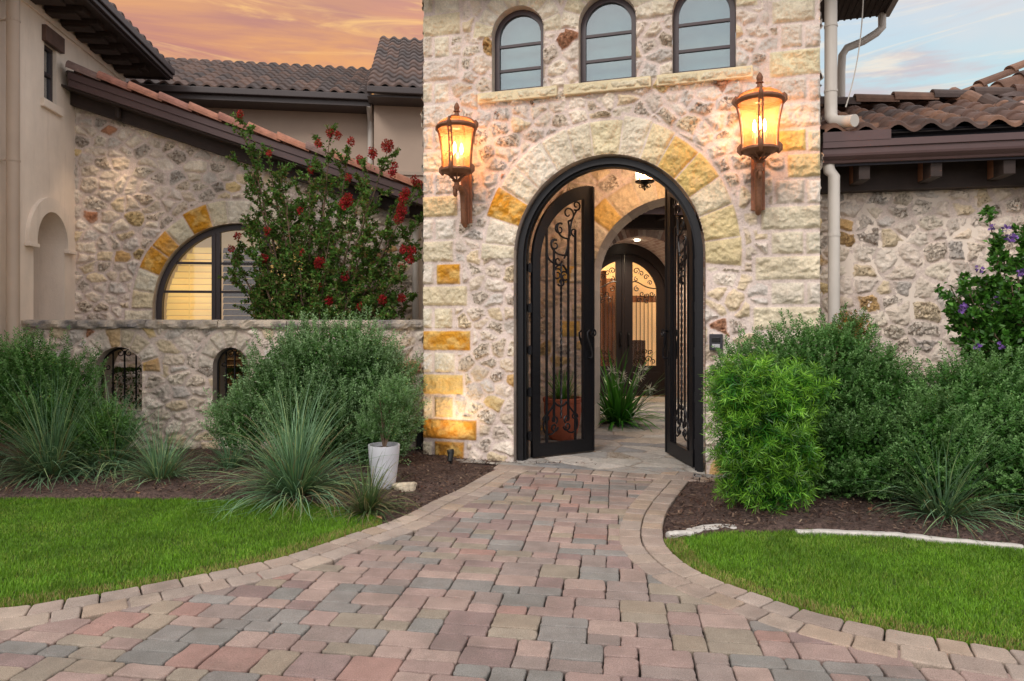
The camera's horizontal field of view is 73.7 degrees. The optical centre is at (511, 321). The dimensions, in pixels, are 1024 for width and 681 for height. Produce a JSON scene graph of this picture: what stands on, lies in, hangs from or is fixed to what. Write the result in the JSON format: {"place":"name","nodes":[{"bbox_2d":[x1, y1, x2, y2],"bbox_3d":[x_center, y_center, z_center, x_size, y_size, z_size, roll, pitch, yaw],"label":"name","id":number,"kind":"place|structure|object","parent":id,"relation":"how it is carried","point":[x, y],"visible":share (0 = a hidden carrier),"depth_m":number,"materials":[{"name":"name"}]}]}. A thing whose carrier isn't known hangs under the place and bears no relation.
{"place":"outdoors","nodes":[
{"label":"outdoors","id":0,"kind":"place"},
{"bbox_2d":[111,366,245,406],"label":"hedge","id":1,"kind":"object","parent":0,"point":[132,369],"visible":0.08,"depth_m":8.08,"materials":[{"name":"green plant"}]},
{"bbox_2d":[0,495,384,607],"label":"lawn grass","id":2,"kind":"structure","parent":0,"point":[161,525],"depth_m":4.64,"materials":[{"name":"green plant"}]},
{"bbox_2d":[80,473,919,680],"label":"paving sand","id":3,"kind":"structure","parent":0,"point":[605,598],"depth_m":3.31,"materials":[{"name":"brown sand"}]},
{"bbox_2d":[0,472,1017,680],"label":"brick paving","id":4,"kind":"structure","parent":3,"relation":"on","point":[437,601],"depth_m":3.31,"materials":[{"name":"brown brick"}]},
{"bbox_2d":[0,465,1023,680],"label":"paving border","id":5,"kind":"object","parent":3,"relation":"on","point":[644,517],"visible":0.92,"depth_m":3.73,"materials":[{"name":"beige stone"}]},
{"bbox_2d":[494,464,714,481],"bbox_3d":[0.859,1.487,6.638,2.139,0.048,0.186,0,0,17],"label":"threshold course","id":6,"kind":"object","parent":3,"relation":"on","point":[609,474],"visible":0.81,"depth_m":6.60,"materials":[{"name":"beige stone"}]},
{"bbox_2d":[0,446,1023,647],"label":"mulch bed","id":7,"kind":"object","parent":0,"point":[785,523],"visible":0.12,"depth_m":5.69,"materials":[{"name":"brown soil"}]},
{"bbox_2d":[0,324,146,467],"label":"sage bush","id":8,"kind":"object","parent":7,"relation":"on","point":[36,363],"visible":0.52,"depth_m":6.76,"materials":[{"name":"green plant"}]},
{"bbox_2d":[0,354,156,501],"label":"yucca clump","id":9,"kind":"object","parent":7,"relation":"on","point":[37,448],"visible":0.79,"depth_m":6.30,"materials":[{"name":"green plant"}]},
{"bbox_2d":[70,401,131,473],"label":"shrub","id":10,"kind":"object","parent":7,"relation":"on","point":[100,427],"visible":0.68,"depth_m":6.47,"materials":[{"name":"green plant"}]},
{"bbox_2d":[9,364,204,488],"bbox_3d":[-3.928,0.929,6.709,1.782,1.082,1.892,0,0,-39],"label":"yucca clump","id":11,"kind":"object","parent":7,"relation":"on","point":[107,467],"visible":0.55,"depth_m":6.50,"materials":[{"name":"green plant"}]},
{"bbox_2d":[98,410,218,493],"bbox_3d":[-3.272,1.112,6.244,1.205,0.717,1.273,0,0,0],"label":"yucca clump","id":12,"kind":"object","parent":7,"relation":"on","point":[161,469],"visible":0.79,"depth_m":6.22,"materials":[{"name":"green plant"}]},
{"bbox_2d":[21,319,423,449],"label":"courtyard wall","id":13,"kind":"structure","parent":7,"relation":"on","point":[183,363],"depth_m":7.74,"materials":[{"name":"stone"}]},
{"bbox_2d":[416,420,422,449],"bbox_3d":[-1.039,1.270,7.672,0.070,0.340,0.056,0,0,0],"label":"utility box","id":14,"kind":"object","parent":13,"relation":"attached to","point":[419,439],"visible":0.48,"depth_m":7.65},
{"bbox_2d":[186,414,261,473],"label":"yucca clump","id":15,"kind":"object","parent":7,"relation":"on","point":[231,459],"visible":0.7,"depth_m":6.68,"materials":[{"name":"green plant"}]},
{"bbox_2d":[61,60,423,405],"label":"stone wing","id":16,"kind":"structure","parent":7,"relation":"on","point":[163,203],"depth_m":9.00,"materials":[{"name":"beige stone"}]},
{"bbox_2d":[156,225,302,399],"bbox_3d":[-3.691,-0.084,9.329,2.152,2.469,0.155,0,0,-8],"label":"window frame","id":17,"kind":"structure","parent":16,"relation":"in","point":[178,299],"depth_m":9.29,"materials":[{"name":"paint"}]},
{"bbox_2d":[178,374,399,524],"bbox_3d":[-1.819,0.915,5.736,1.904,1.110,1.883,0,0,0],"label":"yucca clump","id":18,"kind":"object","parent":7,"relation":"on","point":[299,472],"visible":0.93,"depth_m":5.61,"materials":[{"name":"green plant"}]},
{"bbox_2d":[195,303,431,465],"bbox_3d":[-2.003,0.654,6.966,2.360,1.692,1.249,0,0,0],"label":"sage bush","id":19,"kind":"object","parent":7,"relation":"on","point":[299,361],"visible":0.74,"depth_m":6.76,"materials":[{"name":"green plant"}]},
{"bbox_2d":[217,109,423,319],"bbox_3d":[-2.289,-0.568,8.376,2.525,4.061,1.519,0,0,0],"label":"crape myrtle","id":20,"kind":"object","parent":7,"relation":"on","point":[308,282],"visible":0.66,"depth_m":8.19,"materials":[{"name":"green plant"}]},
{"bbox_2d":[307,441,425,525],"bbox_3d":[-1.140,1.193,5.321,0.975,0.554,0.996,0,0,0],"label":"grass tuft","id":21,"kind":"object","parent":7,"relation":"on","point":[369,502],"visible":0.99,"depth_m":5.27,"materials":[{"name":"green plant"}]},
{"bbox_2d":[368,442,399,488],"bbox_3d":[-1.129,1.280,6.022,0.276,0.400,0.276,0,0,0],"label":"planter","id":22,"kind":"object","parent":7,"relation":"on","point":[377,450],"visible":0.75,"depth_m":5.92,"materials":[{"name":"white ceramic"}]},
{"bbox_2d":[356,371,415,446],"bbox_3d":[-1.097,0.783,6.025,0.546,0.707,0.372,0,0,0],"label":"potted sage","id":23,"kind":"object","parent":22,"relation":"on","point":[388,409],"visible":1,"depth_m":5.98,"materials":[{"name":"green plant"}]},
{"bbox_2d":[392,482,416,491],"bbox_3d":[-0.935,1.454,5.956,0.217,0.129,0.182,0,0,-29],"label":"rock","id":24,"kind":"object","parent":7,"relation":"on","point":[407,487],"visible":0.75,"depth_m":5.89,"materials":[{"name":"stone"}]},
{"bbox_2d":[447,449,453,463],"bbox_3d":[-0.635,1.390,7.057,0.075,0.159,0.105,0,0,-10],"label":"garden spotlight","id":25,"kind":"object","parent":7,"relation":"on","point":[450,452],"visible":0.99,"depth_m":7.03,"materials":[{"name":"metal"}]},
{"bbox_2d":[666,530,693,537],"bbox_3d":[1.168,1.485,4.742,0.201,0.069,0.072,0,0,-7],"label":"edging stone","id":26,"kind":"object","parent":7,"relation":"on","point":[679,533],"visible":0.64,"depth_m":4.73,"materials":[{"name":"white stone"}]},
{"bbox_2d":[686,524,736,533],"bbox_3d":[1.417,1.486,4.848,0.385,0.069,0.132,0,0,-16],"label":"edging stone","id":27,"kind":"object","parent":7,"relation":"on","point":[698,529],"visible":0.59,"depth_m":4.83,"materials":[{"name":"white stone"}]},
{"bbox_2d":[699,347,841,515],"bbox_3d":[1.978,0.885,5.259,1.025,1.398,0.946,0,0,26],"label":"podocarpus","id":28,"kind":"object","parent":7,"relation":"on","point":[764,419],"visible":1,"depth_m":5.07,"materials":[{"name":"green plant"}]},
{"bbox_2d":[702,301,938,503],"bbox_3d":[2.673,0.682,5.788,2.062,1.740,1.356,0,0,0],"label":"sage bush","id":29,"kind":"object","parent":7,"relation":"on","point":[861,411],"visible":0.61,"depth_m":5.61,"materials":[{"name":"green plant"}]},
{"bbox_2d":[829,308,873,366],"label":"shrub","id":30,"kind":"object","parent":7,"relation":"on","point":[857,323],"visible":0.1,"depth_m":6.26,"materials":[{"name":"green plant"}]},
{"bbox_2d":[836,400,1023,546],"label":"yucca clump","id":31,"kind":"object","parent":7,"relation":"on","point":[938,508],"visible":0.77,"depth_m":4.97,"materials":[{"name":"green plant"}]},
{"bbox_2d":[878,339,1023,519],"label":"sage bush","id":32,"kind":"object","parent":7,"relation":"on","point":[954,392],"visible":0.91,"depth_m":5.14,"materials":[{"name":"green plant"}]},
{"bbox_2d":[934,204,1023,385],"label":"hibiscus bush","id":33,"kind":"object","parent":7,"relation":"on","point":[1002,323],"visible":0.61,"depth_m":5.72,"materials":[{"name":"green plant"}]},
{"bbox_2d":[971,462,1023,530],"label":"yucca clump","id":34,"kind":"object","parent":7,"relation":"on","point":[1010,505],"visible":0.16,"depth_m":5.06,"materials":[{"name":"green plant"}]},
{"bbox_2d":[540,361,580,398],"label":"potted grass","id":35,"kind":"object","parent":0,"point":[564,392],"depth_m":8.49,"materials":[{"name":"green plant"}]},
{"bbox_2d":[109,0,1023,96],"label":"sky","id":36,"kind":"structure","parent":0,"point":[924,45],"materials":[{"name":"orange"}]},
{"bbox_2d":[457,396,728,478],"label":"flagstone floor","id":37,"kind":"structure","parent":0,"point":[630,449],"depth_m":7.66,"materials":[{"name":"stone"}]},
{"bbox_2d":[543,395,580,440],"bbox_3d":[0.633,1.202,8.550,0.500,0.525,0.500,0,0,0],"label":"terracotta pot","id":38,"kind":"object","parent":37,"relation":"on","point":[561,434],"visible":0.62,"depth_m":8.37,"materials":[{"name":"ceramic"}]},
{"bbox_2d":[597,348,664,431],"bbox_3d":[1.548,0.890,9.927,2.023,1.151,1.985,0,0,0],"label":"spider lily","id":39,"kind":"object","parent":37,"relation":"on","point":[618,407],"visible":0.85,"depth_m":9.74,"materials":[{"name":"green plant"}]},
{"bbox_2d":[664,528,1023,652],"bbox_3d":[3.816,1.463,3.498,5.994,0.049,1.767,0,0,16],"label":"lawn grass","id":40,"kind":"structure","parent":0,"point":[833,547],"depth_m":3.94,"materials":[{"name":"green plant"}]},
{"bbox_2d":[795,529,869,536],"bbox_3d":[2.228,1.485,4.758,0.491,0.069,0.080,0,0,5],"label":"edging stone","id":41,"kind":"object","parent":40,"relation":"on","point":[837,531],"visible":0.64,"depth_m":4.74,"materials":[{"name":"white stone"}]},
{"bbox_2d":[868,531,931,541],"bbox_3d":[2.656,1.484,4.683,0.393,0.072,0.082,0,0,16],"label":"edging stone","id":42,"kind":"object","parent":40,"relation":"on","point":[902,535],"visible":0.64,"depth_m":4.67,"materials":[{"name":"white stone"}]},
{"bbox_2d":[930,536,1023,549],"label":"edging stone","id":43,"kind":"object","parent":40,"relation":"on","point":[965,541],"visible":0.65,"depth_m":4.53,"materials":[{"name":"white stone"}]},
{"label":"ground","id":44,"kind":"structure","parent":0,"visible":0},
{"bbox_2d":[0,0,174,456],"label":"stucco house","id":45,"kind":"structure","parent":44,"relation":"on","point":[42,42],"depth_m":8.19,"materials":[{"name":"paint"}]},
{"bbox_2d":[44,45,52,101],"bbox_3d":[-5.675,-3.005,8.284,0.045,0.690,0.283,0,0,-8],"label":"window frame","id":46,"kind":"structure","parent":45,"relation":"in","point":[48,53],"depth_m":8.38,"materials":[{"name":"paint"}]},
{"bbox_2d":[126,35,704,401],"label":"house","id":47,"kind":"structure","parent":44,"relation":"on","point":[377,103],"depth_m":11.85,"materials":[{"name":"paint"}]},
{"bbox_2d":[600,254,624,395],"bbox_3d":[1.766,0.045,13.282,0.868,2.810,0.121,0,0,-8],"label":"door leaf","id":48,"kind":"structure","parent":47,"relation":"in","point":[619,259],"depth_m":13.33,"materials":[{"name":"brown metal"}]},
{"bbox_2d":[625,254,664,395],"bbox_3d":[2.630,0.045,13.399,0.868,2.810,0.121,0,0,-8],"label":"door leaf","id":49,"kind":"structure","parent":47,"relation":"in","point":[657,372],"depth_m":13.39,"materials":[{"name":"brown metal"}]},
{"bbox_2d":[420,0,897,474],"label":"gate tower","id":50,"kind":"structure","parent":44,"relation":"on","point":[544,93],"depth_m":7.04,"materials":[{"name":"stone"}]},
{"bbox_2d":[435,102,478,227],"bbox_3d":[-0.577,-1.625,7.034,0.426,1.260,0.496,0,0,-16],"label":"wall lantern","id":51,"kind":"object","parent":50,"relation":"attached to","point":[461,171],"depth_m":7.00,"materials":[{"name":"brown metal"}]},
{"bbox_2d":[495,10,542,91],"bbox_3d":[0.105,-2.869,7.306,0.556,0.878,0.135,0,0,17],"label":"window frame","id":52,"kind":"structure","parent":50,"relation":"in","point":[519,52],"depth_m":7.34,"materials":[{"name":"paint"}]},
{"bbox_2d":[581,0,635,82],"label":"window frame","id":53,"kind":"structure","parent":50,"relation":"in","point":[608,38],"depth_m":7.06,"materials":[{"name":"paint"}]},
{"bbox_2d":[518,158,702,471],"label":"iron gate","id":54,"kind":"structure","parent":50,"relation":"attached to","point":[690,454],"depth_m":7.32,"materials":[{"name":"black metal"}]},
{"bbox_2d":[635,172,653,190],"bbox_3d":[1.541,-1.950,7.925,0.241,0.860,0.240,0,0,17],"label":"hanging lantern","id":55,"kind":"object","parent":50,"relation":"hanging from","point":[644,182],"visible":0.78,"depth_m":7.90,"materials":[{"name":"black metal"}]},
{"bbox_2d":[673,0,734,72],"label":"window frame","id":56,"kind":"structure","parent":50,"relation":"in","point":[703,30],"depth_m":6.79,"materials":[{"name":"paint"}]},
{"bbox_2d":[709,334,722,349],"bbox_3d":[1.961,0.193,6.561,0.124,0.156,0.070,0,0,17],"label":"intercom","id":57,"kind":"object","parent":50,"relation":"attached to","point":[716,340],"visible":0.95,"depth_m":6.53,"materials":[{"name":"grey metal"}]},
{"bbox_2d":[712,337,719,341],"bbox_3d":[1.952,0.171,6.530,0.080,0.045,0.006,0,0,17],"label":"camera window","id":58,"kind":"structure","parent":57,"relation":"in","point":[714,339],"depth_m":6.53,"materials":[{"name":"black plastic"}]},
{"bbox_2d":[732,72,787,215],"bbox_3d":[2.223,-1.625,6.188,0.426,1.260,0.496,0,0,-16],"label":"wall lantern","id":59,"kind":"object","parent":50,"relation":"attached to","point":[759,150],"depth_m":6.15,"materials":[{"name":"brown metal"}]},
{"bbox_2d":[820,60,1023,409],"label":"wing","id":60,"kind":"structure","parent":44,"relation":"on","point":[925,177],"depth_m":6.80,"materials":[{"name":"beige stone"}]}
]}

